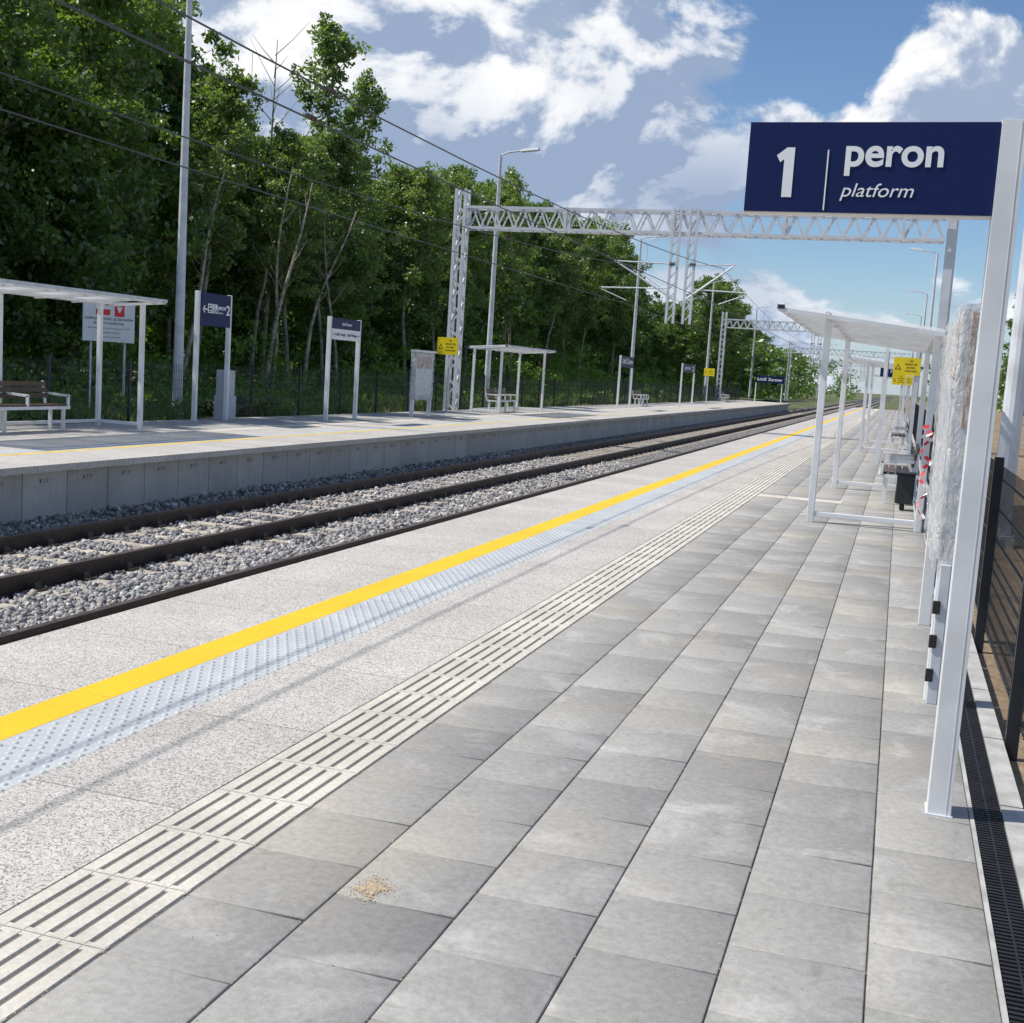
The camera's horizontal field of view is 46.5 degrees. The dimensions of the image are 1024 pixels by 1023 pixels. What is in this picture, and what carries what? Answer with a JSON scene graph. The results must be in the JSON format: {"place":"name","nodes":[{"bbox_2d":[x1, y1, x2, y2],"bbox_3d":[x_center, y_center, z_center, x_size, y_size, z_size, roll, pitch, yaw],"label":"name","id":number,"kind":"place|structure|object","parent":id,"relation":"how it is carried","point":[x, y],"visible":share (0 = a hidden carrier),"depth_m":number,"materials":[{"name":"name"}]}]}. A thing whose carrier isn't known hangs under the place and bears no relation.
{"place":"outdoors","nodes":[
{"label":"outdoors","id":0,"kind":"place"},
{"bbox_2d":[2,390,731,423],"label":"tall grass","id":1,"kind":"structure","parent":0,"point":[163,413],"depth_m":33.83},
{"bbox_2d":[4,355,815,425],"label":"grass verge","id":2,"kind":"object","parent":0,"point":[241,416],"depth_m":46.07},
{"bbox_2d":[0,128,52,333],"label":"deciduous tree","id":3,"kind":"object","parent":2,"relation":"on","point":[10,135],"visible":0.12,"depth_m":33.20,"materials":[{"name":"green plant"}]},
{"bbox_2d":[0,0,101,298],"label":"deciduous tree","id":4,"kind":"object","parent":2,"relation":"on","point":[12,61],"visible":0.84,"depth_m":31.23,"materials":[{"name":"green plant"}]},
{"bbox_2d":[29,13,161,307],"bbox_3d":[-16.515,-11.252,43.376,7.076,13.530,7.142,2,7,-16],"label":"deciduous tree","id":5,"kind":"object","parent":2,"relation":"on","point":[150,104],"visible":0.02,"depth_m":42.50,"materials":[{"name":"green plant"}]},
{"bbox_2d":[0,0,198,384],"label":"deciduous tree","id":6,"kind":"object","parent":2,"relation":"on","point":[95,43],"visible":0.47,"depth_m":35.02,"materials":[{"name":"green plant"}]},
{"bbox_2d":[0,31,207,377],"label":"deciduous tree","id":7,"kind":"object","parent":2,"relation":"on","point":[172,178],"visible":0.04,"depth_m":38.53,"materials":[{"name":"green plant"}]},
{"bbox_2d":[82,302,134,406],"bbox_3d":[-9.268,-3.330,27.326,1.160,2.950,0.096,-1,8,-34],"label":"information board","id":8,"kind":"object","parent":2,"relation":"on","point":[119,324],"visible":0.69,"depth_m":27.21,"materials":[{"name":"metal"}]},
{"bbox_2d":[0,57,217,391],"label":"deciduous tree","id":9,"kind":"object","parent":2,"relation":"on","point":[73,239],"visible":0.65,"depth_m":33.02,"materials":[{"name":"green plant"}]},
{"bbox_2d":[72,64,170,369],"bbox_3d":[-14.119,-9.473,40.128,4.787,11.080,5.823,3,7,-7],"label":"deciduous tree","id":10,"kind":"object","parent":2,"relation":"on","point":[119,163],"visible":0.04,"depth_m":40.23,"materials":[{"name":"green plant"}]},
{"bbox_2d":[28,0,260,379],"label":"deciduous tree","id":11,"kind":"object","parent":2,"relation":"on","point":[223,49],"visible":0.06,"depth_m":44.81,"materials":[{"name":"green plant"}]},
{"bbox_2d":[172,0,192,418],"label":"street lamp","id":12,"kind":"object","parent":2,"relation":"on","point":[178,356],"visible":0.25,"depth_m":28.12,"materials":[{"name":"metal"}]},
{"bbox_2d":[120,161,250,356],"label":"deciduous tree","id":13,"kind":"object","parent":2,"relation":"on","point":[168,289],"visible":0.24,"depth_m":43.17,"materials":[{"name":"green plant"}]},
{"bbox_2d":[127,43,254,373],"bbox_3d":[-14.098,-11.948,48.791,7.405,13.940,7.500,5,7,15],"label":"deciduous tree","id":14,"kind":"object","parent":2,"relation":"on","point":[175,121],"visible":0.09,"depth_m":47.03,"materials":[{"name":"green plant"}]},
{"bbox_2d":[183,158,234,388],"bbox_3d":[-9.810,-7.513,38.629,0.972,8.021,2.461,6,7,17],"label":"birch trunk","id":15,"kind":"object","parent":2,"relation":"on","point":[189,344],"visible":0.6,"depth_m":38.23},
{"bbox_2d":[169,55,268,370],"bbox_3d":[-10.010,-9.423,40.272,3.418,11.484,4.864,4,7,1],"label":"birch tree","id":16,"kind":"object","parent":2,"relation":"on","point":[233,112],"visible":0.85,"depth_m":39.68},
{"bbox_2d":[149,148,311,376],"bbox_3d":[-11.931,-9.961,48.960,7.363,10.246,7.974,2,7,-15],"label":"deciduous tree","id":17,"kind":"object","parent":2,"relation":"on","point":[245,297],"visible":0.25,"depth_m":47.81,"materials":[{"name":"green plant"}]},
{"bbox_2d":[184,134,307,375],"bbox_3d":[-12.304,-12.044,57.856,6.211,12.216,6.173,8,8,30],"label":"deciduous tree","id":18,"kind":"object","parent":2,"relation":"on","point":[260,142],"visible":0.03,"depth_m":56.89,"materials":[{"name":"green plant"}]},
{"bbox_2d":[252,167,297,388],"bbox_3d":[-8.562,-8.208,43.037,0.826,8.518,2.251,6,7,17],"label":"birch trunk","id":19,"kind":"object","parent":2,"relation":"on","point":[276,292],"visible":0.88,"depth_m":42.95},
{"bbox_2d":[250,25,306,379],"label":"bare tree","id":20,"kind":"object","parent":2,"relation":"on","point":[266,310],"visible":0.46,"depth_m":45.37,"materials":[{"name":"brown plant"}]},
{"bbox_2d":[221,137,336,377],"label":"birch tree","id":21,"kind":"object","parent":2,"relation":"on","point":[295,233],"visible":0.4,"depth_m":45.26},
{"bbox_2d":[222,118,338,380],"bbox_3d":[-8.737,-9.428,44.552,3.941,10.667,3.991,-1,8,-34],"label":"birch tree","id":22,"kind":"object","parent":2,"relation":"on","point":[295,149],"visible":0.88,"depth_m":44.10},
{"bbox_2d":[263,183,312,393],"bbox_3d":[-8.168,-7.896,42.796,1.307,8.034,2.678,6,7,17],"label":"birch trunk","id":23,"kind":"object","parent":2,"relation":"on","point":[276,318],"visible":0.89,"depth_m":42.69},
{"bbox_2d":[267,127,363,388],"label":"birch tree","id":24,"kind":"object","parent":2,"relation":"on","point":[315,276],"visible":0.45,"depth_m":48.48,"materials":[{"name":"green plant"}]},
{"bbox_2d":[251,207,387,390],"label":"deciduous tree","id":25,"kind":"object","parent":2,"relation":"on","point":[354,270],"visible":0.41,"depth_m":50.67,"materials":[{"name":"green plant"}]},
{"bbox_2d":[301,211,356,391],"bbox_3d":[-7.085,-7.950,45.875,1.242,7.521,3.184,6,7,17],"label":"birch trunk","id":26,"kind":"object","parent":2,"relation":"on","point":[312,323],"visible":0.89,"depth_m":45.39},
{"bbox_2d":[311,204,350,390],"bbox_3d":[-7.214,-8.166,46.911,0.960,7.679,2.403,6,7,17],"label":"birch trunk","id":27,"kind":"object","parent":2,"relation":"on","point":[334,340],"visible":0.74,"depth_m":46.88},
{"bbox_2d":[289,11,377,384],"bbox_3d":[-8.140,-13.262,52.430,3.579,16.445,3.933,1,8,-25],"label":"poplar tree","id":28,"kind":"object","parent":2,"relation":"on","point":[335,48],"visible":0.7,"depth_m":51.36,"materials":[{"name":"green plant"}]},
{"bbox_2d":[2,380,683,425],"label":"weeds","id":29,"kind":"object","parent":2,"relation":"on","point":[156,397],"visible":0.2,"depth_m":32.26,"materials":[{"name":"green plant"}]},
{"bbox_2d":[305,123,400,385],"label":"birch tree","id":30,"kind":"object","parent":2,"relation":"on","point":[347,148],"visible":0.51,"depth_m":51.97,"materials":[{"name":"green plant"}]},
{"bbox_2d":[293,192,424,373],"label":"deciduous tree","id":31,"kind":"object","parent":2,"relation":"on","point":[389,299],"visible":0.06,"depth_m":58.10,"materials":[{"name":"green plant"}]},
{"bbox_2d":[331,67,395,373],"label":"poplar tree","id":32,"kind":"object","parent":2,"relation":"on","point":[365,85],"visible":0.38,"depth_m":55.06,"materials":[{"name":"green plant"}]},
{"bbox_2d":[2,226,731,404],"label":"undergrowth","id":33,"kind":"object","parent":2,"relation":"on","point":[568,372],"visible":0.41,"depth_m":45.88,"materials":[{"name":"green plant"}]},
{"bbox_2d":[2,355,740,420],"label":"fence","id":34,"kind":"object","parent":2,"relation":"on","point":[251,381],"visible":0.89,"depth_m":34.49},
{"bbox_2d":[361,207,442,376],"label":"deciduous tree","id":35,"kind":"object","parent":2,"relation":"on","point":[394,307],"visible":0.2,"depth_m":59.74,"materials":[{"name":"green plant"}]},
{"bbox_2d":[367,155,452,392],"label":"birch tree","id":36,"kind":"object","parent":2,"relation":"on","point":[395,175],"visible":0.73,"depth_m":59.33,"materials":[{"name":"green plant"}]},
{"bbox_2d":[373,239,478,381],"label":"deciduous tree","id":37,"kind":"object","parent":2,"relation":"on","point":[445,312],"visible":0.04,"depth_m":65.31,"materials":[{"name":"green plant"}]},
{"bbox_2d":[397,160,459,391],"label":"birch tree","id":38,"kind":"object","parent":2,"relation":"on","point":[435,236],"visible":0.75,"depth_m":60.20,"materials":[{"name":"green plant"}]},
{"bbox_2d":[379,247,489,388],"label":"deciduous tree","id":39,"kind":"object","parent":2,"relation":"on","point":[469,303],"visible":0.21,"depth_m":63.53,"materials":[{"name":"green plant"}]},
{"bbox_2d":[402,166,492,309],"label":"deciduous tree","id":40,"kind":"object","parent":2,"relation":"on","point":[474,183],"visible":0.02,"depth_m":81.62,"materials":[{"name":"green plant"}]},
{"bbox_2d":[432,165,502,393],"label":"birch tree","id":41,"kind":"object","parent":2,"relation":"on","point":[459,180],"visible":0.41,"depth_m":67.09,"materials":[{"name":"green plant"}]},
{"bbox_2d":[426,183,538,380],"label":"deciduous tree","id":42,"kind":"object","parent":2,"relation":"on","point":[502,245],"visible":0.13,"depth_m":71.55,"materials":[{"name":"green plant"}]},
{"bbox_2d":[481,147,540,407],"bbox_3d":[-0.077,-9.216,47.716,1.772,10.411,0.360,6,7,17],"label":"street lamp","id":43,"kind":"object","parent":2,"relation":"on","point":[490,320],"visible":0.67,"depth_m":47.86,"materials":[{"name":"metal"}]},
{"bbox_2d":[489,185,538,383],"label":"birch tree","id":44,"kind":"object","parent":2,"relation":"on","point":[508,199],"visible":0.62,"depth_m":73.13,"materials":[{"name":"green plant"}]},
{"bbox_2d":[495,166,532,383],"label":"poplar tree","id":45,"kind":"object","parent":2,"relation":"on","point":[513,176],"visible":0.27,"depth_m":77.25,"materials":[{"name":"green plant"}]},
{"bbox_2d":[481,220,564,386],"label":"deciduous tree","id":46,"kind":"object","parent":2,"relation":"on","point":[543,240],"visible":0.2,"depth_m":83.89,"materials":[{"name":"green plant"}]},
{"bbox_2d":[484,245,562,372],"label":"deciduous tree","id":47,"kind":"object","parent":2,"relation":"on","point":[517,339],"visible":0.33,"depth_m":80.27,"materials":[{"name":"green plant"}]},
{"bbox_2d":[526,233,585,387],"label":"deciduous tree","id":48,"kind":"object","parent":2,"relation":"on","point":[566,314],"visible":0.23,"depth_m":87.94,"materials":[{"name":"green plant"}]},
{"bbox_2d":[535,217,610,381],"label":"birch tree","id":49,"kind":"object","parent":2,"relation":"on","point":[561,261],"visible":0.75,"depth_m":84.27,"materials":[{"name":"green plant"}]},
{"bbox_2d":[569,277,622,373],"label":"deciduous tree","id":50,"kind":"object","parent":2,"relation":"on","point":[595,334],"visible":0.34,"depth_m":105.18,"materials":[{"name":"green plant"}]},
{"bbox_2d":[566,226,627,382],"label":"birch tree","id":51,"kind":"object","parent":2,"relation":"on","point":[588,317],"visible":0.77,"depth_m":90.51,"materials":[{"name":"green plant"}]},
{"bbox_2d":[579,238,652,381],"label":"deciduous tree","id":52,"kind":"object","parent":2,"relation":"on","point":[621,333],"visible":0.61,"depth_m":104.23,"materials":[{"name":"green plant"}]},
{"bbox_2d":[605,223,635,378],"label":"poplar tree","id":53,"kind":"object","parent":2,"relation":"on","point":[620,238],"visible":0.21,"depth_m":106.20,"materials":[{"name":"green plant"}]},
{"bbox_2d":[583,293,671,384],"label":"deciduous tree","id":54,"kind":"object","parent":2,"relation":"on","point":[641,338],"visible":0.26,"depth_m":115.22,"materials":[{"name":"green plant"}]},
{"bbox_2d":[627,236,667,400],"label":"street lamp","id":55,"kind":"object","parent":2,"relation":"on","point":[635,319],"visible":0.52,"depth_m":73.35,"materials":[{"name":"metal"}]},
{"bbox_2d":[638,324,684,373],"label":"deciduous tree","id":56,"kind":"object","parent":2,"relation":"on","point":[658,349],"visible":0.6,"depth_m":128.76,"materials":[{"name":"green plant"}]},
{"bbox_2d":[652,332,686,385],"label":"deciduous tree","id":57,"kind":"object","parent":2,"relation":"on","point":[672,339],"visible":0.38,"depth_m":134.14,"materials":[{"name":"green plant"}]},
{"bbox_2d":[662,306,694,381],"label":"deciduous tree","id":58,"kind":"object","parent":2,"relation":"on","point":[676,330],"visible":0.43,"depth_m":138.71,"materials":[{"name":"green plant"}]},
{"bbox_2d":[677,273,740,394],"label":"deciduous tree","id":59,"kind":"object","parent":2,"relation":"on","point":[705,279],"visible":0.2,"depth_m":128.93,"materials":[{"name":"green plant"}]},
{"bbox_2d":[683,279,744,378],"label":"deciduous tree","id":60,"kind":"object","parent":2,"relation":"on","point":[702,342],"visible":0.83,"depth_m":123.96,"materials":[{"name":"green plant"}]},
{"bbox_2d":[711,288,748,394],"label":"deciduous tree","id":61,"kind":"object","parent":2,"relation":"on","point":[734,345],"visible":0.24,"depth_m":134.62,"materials":[{"name":"green plant"}]},
{"bbox_2d":[718,299,758,396],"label":"deciduous tree","id":62,"kind":"object","parent":2,"relation":"on","point":[744,347],"visible":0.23,"depth_m":143.44,"materials":[{"name":"green plant"}]},
{"bbox_2d":[727,300,755,393],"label":"deciduous tree","id":63,"kind":"object","parent":2,"relation":"on","point":[748,308],"visible":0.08,"depth_m":152.10,"materials":[{"name":"green plant"}]},
{"bbox_2d":[0,397,891,622],"bbox_3d":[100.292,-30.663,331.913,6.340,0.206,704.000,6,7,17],"label":"ballast bed","id":64,"kind":"object","parent":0,"point":[644,459],"visible":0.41,"depth_m":40.18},
{"bbox_2d":[0,448,640,633],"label":"ballast stones","id":65,"kind":"object","parent":64,"relation":"on","point":[100,594],"visible":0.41,"depth_m":16.25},
{"bbox_2d":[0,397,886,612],"bbox_3d":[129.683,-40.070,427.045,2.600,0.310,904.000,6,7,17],"label":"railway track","id":66,"kind":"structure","parent":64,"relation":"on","point":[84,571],"depth_m":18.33,"materials":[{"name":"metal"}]},
{"bbox_2d":[0,397,892,645],"bbox_3d":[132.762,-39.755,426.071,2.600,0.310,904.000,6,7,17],"label":"railway track","id":67,"kind":"structure","parent":64,"relation":"on","point":[47,627],"depth_m":13.18,"materials":[{"name":"metal"}]},
{"bbox_2d":[143,0,1023,401],"label":"sky","id":68,"kind":"structure","parent":0,"point":[626,104],"materials":[{"name":"blue"}]},
{"bbox_2d":[184,354,998,410],"bbox_3d":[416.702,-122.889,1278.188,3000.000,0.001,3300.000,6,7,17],"label":"ground","id":69,"kind":"structure","parent":0,"point":[890,404],"depth_m":278.14,"materials":[{"name":"green plant"}]},
{"bbox_2d":[0,400,790,522],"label":"platform","id":70,"kind":"structure","parent":69,"relation":"on","point":[70,468],"depth_m":22.51,"materials":[{"name":"concrete"}]},
{"bbox_2d":[0,380,69,432],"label":"platform bench","id":71,"kind":"object","parent":70,"relation":"on","point":[27,405],"visible":1,"depth_m":20.78,"materials":[{"name":"brown wood"}]},
{"bbox_2d":[0,278,167,429],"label":"platform shelter","id":72,"kind":"object","parent":70,"relation":"on","point":[40,290],"visible":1,"depth_m":22.21,"materials":[{"name":"white paint"}]},
{"bbox_2d":[191,291,231,421],"bbox_3d":[-6.737,-3.467,26.842,0.132,2.860,1.380,6,7,17],"label":"direction sign","id":73,"kind":"object","parent":70,"relation":"on","point":[213,310],"visible":1,"depth_m":26.54,"materials":[{"name":"metal"}]},
{"bbox_2d":[213,370,235,419],"bbox_3d":[-6.752,-2.753,28.079,0.300,1.150,0.500,6,7,17],"label":"electrical cabinet","id":74,"kind":"object","parent":70,"relation":"on","point":[218,406],"visible":0.66,"depth_m":27.91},
{"bbox_2d":[323,316,361,420],"bbox_3d":[-4.365,-3.665,30.803,0.119,2.620,1.780,6,7,17],"label":"station name sign","id":75,"kind":"object","parent":70,"relation":"on","point":[343,329],"visible":1,"depth_m":30.45,"materials":[{"name":"metal"}]},
{"bbox_2d":[409,349,436,416],"bbox_3d":[-2.713,-3.870,36.081,0.232,1.990,1.490,6,7,17],"label":"notice board","id":76,"kind":"object","parent":70,"relation":"on","point":[422,373],"visible":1,"depth_m":35.84,"materials":[{"name":"white paint"}]},
{"bbox_2d":[437,337,457,411],"bbox_3d":[-2.243,-4.658,40.659,0.740,2.530,0.085,6,7,17],"label":"warning sign","id":77,"kind":"object","parent":70,"relation":"on","point":[447,346],"visible":1,"depth_m":40.55,"materials":[{"name":"metal"}]},
{"bbox_2d":[485,388,517,411],"bbox_3d":[-0.406,-4.171,44.622,0.577,0.863,2.300,6,7,17],"label":"platform bench","id":78,"kind":"object","parent":70,"relation":"on","point":[492,392],"visible":0.88,"depth_m":44.34,"materials":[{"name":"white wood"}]},
{"bbox_2d":[467,345,555,413],"bbox_3d":[0.009,-4.944,44.675,1.518,2.435,6.060,6,7,17],"label":"platform shelter","id":79,"kind":"object","parent":70,"relation":"on","point":[520,350],"visible":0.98,"depth_m":43.35,"materials":[{"name":"white paint"}]},
{"bbox_2d":[616,355,633,408],"bbox_3d":[5.685,-6.479,59.839,0.124,2.620,2.880,6,7,17],"label":"station name sign","id":80,"kind":"object","parent":70,"relation":"on","point":[626,361],"visible":0.99,"depth_m":59.27,"materials":[{"name":"metal"}]},
{"bbox_2d":[754,375,784,403],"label":"station name sign","id":81,"kind":"object","parent":70,"relation":"on","point":[770,379],"visible":1,"depth_m":111.24,"materials":[{"name":"metal"}]},
{"bbox_2d":[4,330,1006,411],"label":"distant tree line","id":82,"kind":"object","parent":69,"relation":"on","point":[798,383],"visible":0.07,"depth_m":238.64,"materials":[{"name":"green plant"}]},
{"bbox_2d":[0,407,1023,1022],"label":"platform","id":83,"kind":"structure","parent":69,"relation":"on","point":[332,701],"depth_m":4.65,"materials":[{"name":"concrete"}]},
{"bbox_2d":[346,872,402,903],"bbox_3d":[-0.420,1.149,3.638,0.160,0.006,0.208,7,8,27],"label":"sand spill","id":84,"kind":"object","parent":83,"relation":"on","point":[371,888],"visible":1,"depth_m":3.64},
{"bbox_2d":[8,511,965,1022],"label":"grit","id":85,"kind":"object","parent":83,"relation":"on","point":[550,805],"visible":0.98,"depth_m":4.13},
{"bbox_2d":[777,303,946,532],"bbox_3d":[4.930,-1.365,16.798,1.978,2.565,6.260,6,7,17],"label":"platform shelter","id":86,"kind":"object","parent":83,"relation":"on","point":[828,326],"visible":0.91,"depth_m":14.40,"materials":[{"name":"white paint"}]},
{"bbox_2d":[912,424,932,525],"bbox_3d":[4.800,-0.414,13.886,0.197,1.203,0.161,6,7,17],"label":"barrier tape","id":87,"kind":"object","parent":86,"relation":"attached to","point":[927,458],"visible":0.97,"depth_m":13.93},
{"bbox_2d":[874,348,889,463],"bbox_3d":[8.606,-2.445,27.695,0.080,2.600,1.680,6,7,17],"label":"post","id":88,"kind":"object","parent":83,"relation":"on","point":[882,404],"visible":1,"depth_m":26.93,"materials":[{"name":"metal"}]},
{"bbox_2d":[743,119,1023,818],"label":"platform sign","id":89,"kind":"object","parent":83,"relation":"on","point":[948,170],"visible":1,"depth_m":4.45,"materials":[{"name":"metal"}]},
{"bbox_2d":[849,355,923,452],"bbox_3d":[10.705,-3.104,34.499,1.978,2.565,6.260,6,7,17],"label":"platform shelter","id":90,"kind":"object","parent":83,"relation":"on","point":[872,362],"visible":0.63,"depth_m":32.43,"materials":[{"name":"white paint"}]},
{"bbox_2d":[878,443,921,505],"bbox_3d":[5.907,-0.609,18.191,0.577,0.863,1.900,6,7,17],"label":"platform bench","id":91,"kind":"object","parent":83,"relation":"on","point":[886,472],"visible":0.89,"depth_m":17.45,"materials":[{"name":"grey metal"}]},
{"bbox_2d":[895,471,916,509],"bbox_3d":[5.474,-0.282,16.622,0.280,0.530,0.340,6,7,17],"label":"litter bin","id":92,"kind":"object","parent":83,"relation":"on","point":[905,486],"visible":0.95,"depth_m":16.48,"materials":[{"name":"black plastic"}]},
{"bbox_2d":[893,357,920,467],"bbox_3d":[6.695,-1.525,20.514,0.440,2.230,0.085,6,7,17],"label":"warning sign","id":93,"kind":"object","parent":83,"relation":"on","point":[906,366],"visible":1,"depth_m":20.39,"materials":[{"name":"metal"}]},
{"bbox_2d":[918,303,980,704],"bbox_3d":[2.656,-0.131,7.243,0.194,2.087,2.397,6,7,17],"label":"notice board","id":94,"kind":"object","parent":83,"relation":"on","point":[952,409],"visible":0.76,"depth_m":6.21,"materials":[{"name":"white paint"}]},
{"bbox_2d":[904,400,1023,808],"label":"bare earth","id":95,"kind":"structure","parent":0,"point":[998,693],"depth_m":8.04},
{"bbox_2d":[443,188,956,416],"bbox_3d":[5.718,-6.547,39.945,16.650,8.062,0.630,6,7,17],"label":"catenary portal","id":96,"kind":"object","parent":95,"relation":"on","point":[468,209],"visible":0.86,"depth_m":39.73,"materials":[{"name":"grey metal"}]},
{"bbox_2d":[601,260,675,300],"bbox_3d":[4.265,-7.730,40.001,2.601,1.336,0.140,6,7,17],"label":"catenary cantilever","id":97,"kind":"object","parent":96,"relation":"attached to","point":[646,281],"visible":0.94,"depth_m":39.95,"materials":[{"name":"metal"}]},
{"bbox_2d":[682,263,746,304],"bbox_3d":[6.694,-7.481,39.234,2.104,1.336,0.140,6,7,17],"label":"catenary cantilever","id":98,"kind":"object","parent":96,"relation":"attached to","point":[711,281],"visible":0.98,"depth_m":39.19,"materials":[{"name":"metal"}]},
{"bbox_2d":[0,0,874,381],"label":"overhead wires","id":99,"kind":"object","parent":98,"relation":"hanging from","point":[328,90],"visible":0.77,"depth_m":15.20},
{"bbox_2d":[715,312,918,400],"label":"catenary portal","id":100,"kind":"object","parent":95,"relation":"on","point":[753,328],"visible":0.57,"depth_m":103.63,"materials":[{"name":"grey metal"}]},
{"bbox_2d":[784,343,913,406],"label":"catenary portal","id":101,"kind":"object","parent":95,"relation":"on","point":[791,347],"visible":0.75,"depth_m":164.87,"materials":[{"name":"grey metal"}]},
{"bbox_2d":[910,248,938,326],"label":"street lamp","id":102,"kind":"object","parent":95,"relation":"on","point":[933,294],"visible":0.52,"depth_m":70.77,"materials":[{"name":"metal"}]},
{"bbox_2d":[912,404,1023,761],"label":"fence","id":103,"kind":"object","parent":95,"relation":"on","point":[987,571],"visible":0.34,"depth_m":7.21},
{"bbox_2d":[983,232,1023,545],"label":"street lamp","id":104,"kind":"object","parent":95,"relation":"on","point":[1011,427],"visible":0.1,"depth_m":13.73,"materials":[{"name":"metal"}]},
{"bbox_2d":[998,305,1023,415],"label":"deciduous tree","id":105,"kind":"object","parent":95,"relation":"on","point":[1005,347],"visible":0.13,"depth_m":94.20,"materials":[{"name":"green plant"}]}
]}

